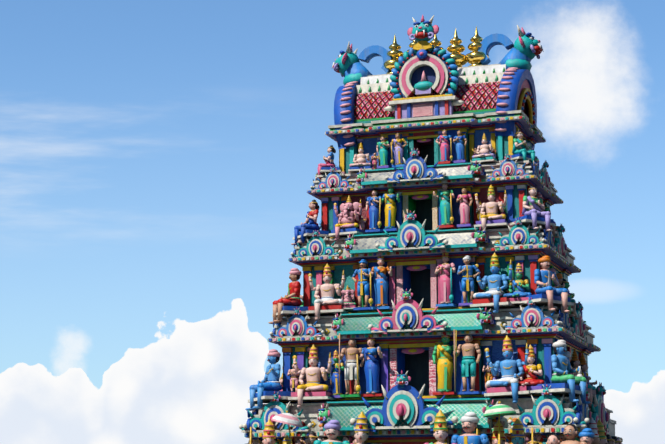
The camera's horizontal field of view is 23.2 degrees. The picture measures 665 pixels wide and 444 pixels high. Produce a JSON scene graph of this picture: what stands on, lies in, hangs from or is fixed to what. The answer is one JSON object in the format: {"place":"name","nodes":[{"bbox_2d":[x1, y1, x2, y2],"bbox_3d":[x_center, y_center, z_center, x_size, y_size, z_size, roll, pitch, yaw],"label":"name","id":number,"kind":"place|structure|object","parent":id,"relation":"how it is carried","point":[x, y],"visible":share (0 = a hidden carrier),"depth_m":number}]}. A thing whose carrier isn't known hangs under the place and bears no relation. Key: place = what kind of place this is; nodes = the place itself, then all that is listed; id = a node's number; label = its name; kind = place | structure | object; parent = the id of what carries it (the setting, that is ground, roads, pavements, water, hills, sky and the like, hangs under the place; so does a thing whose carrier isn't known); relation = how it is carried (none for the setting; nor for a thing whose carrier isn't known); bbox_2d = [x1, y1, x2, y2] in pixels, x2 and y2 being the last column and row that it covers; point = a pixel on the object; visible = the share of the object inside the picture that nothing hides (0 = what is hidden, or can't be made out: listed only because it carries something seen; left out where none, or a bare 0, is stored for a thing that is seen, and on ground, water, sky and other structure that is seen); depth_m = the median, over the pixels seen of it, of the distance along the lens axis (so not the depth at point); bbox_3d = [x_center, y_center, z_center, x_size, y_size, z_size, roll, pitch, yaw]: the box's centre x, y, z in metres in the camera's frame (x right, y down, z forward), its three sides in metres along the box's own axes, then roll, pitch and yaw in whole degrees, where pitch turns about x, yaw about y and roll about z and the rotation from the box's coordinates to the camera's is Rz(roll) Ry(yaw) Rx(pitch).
{"place":"outdoors","nodes":[
{"label":"outdoors","id":0,"kind":"place"},
{"bbox_2d":[0,0,664,443],"label":"sky","id":1,"kind":"structure","parent":0,"point":[160,159]},
{"bbox_2d":[245,110,621,443],"bbox_3d":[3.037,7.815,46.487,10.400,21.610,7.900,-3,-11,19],"label":"temple tower","id":2,"kind":"structure","parent":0,"point":[421,368],"depth_m":45.70},
{"bbox_2d":[291,183,558,244],"bbox_3d":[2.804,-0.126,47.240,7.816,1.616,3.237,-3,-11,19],"label":"statues","id":3,"kind":"object","parent":2,"relation":"on","point":[537,213],"visible":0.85,"depth_m":46.05},
{"bbox_2d":[245,329,607,410],"bbox_3d":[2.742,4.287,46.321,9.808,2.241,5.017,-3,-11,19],"label":"statues","id":4,"kind":"object","parent":2,"relation":"on","point":[569,381],"visible":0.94,"depth_m":44.28},
{"bbox_2d":[268,252,585,324],"bbox_3d":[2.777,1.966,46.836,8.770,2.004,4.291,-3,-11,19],"label":"statues","id":5,"kind":"object","parent":2,"relation":"on","point":[551,290],"visible":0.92,"depth_m":45.08},
{"bbox_2d":[316,129,538,178],"bbox_3d":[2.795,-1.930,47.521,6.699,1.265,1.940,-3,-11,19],"label":"statues","id":6,"kind":"object","parent":2,"relation":"on","point":[521,151],"visible":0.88,"depth_m":46.75},
{"bbox_2d":[239,116,622,441],"bbox_3d":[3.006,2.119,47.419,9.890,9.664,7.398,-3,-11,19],"label":"ornamental cornices","id":7,"kind":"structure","parent":2,"relation":"on","point":[403,398],"depth_m":44.96},
{"bbox_2d":[246,401,621,443],"bbox_3d":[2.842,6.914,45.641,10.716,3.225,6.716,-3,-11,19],"label":"statues","id":8,"kind":"object","parent":2,"relation":"on","point":[593,432],"visible":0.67,"depth_m":42.92},
{"bbox_2d":[332,15,543,149],"bbox_3d":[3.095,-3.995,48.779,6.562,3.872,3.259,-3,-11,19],"label":"tower roof","id":9,"kind":"structure","parent":2,"relation":"on","point":[422,77],"depth_m":47.80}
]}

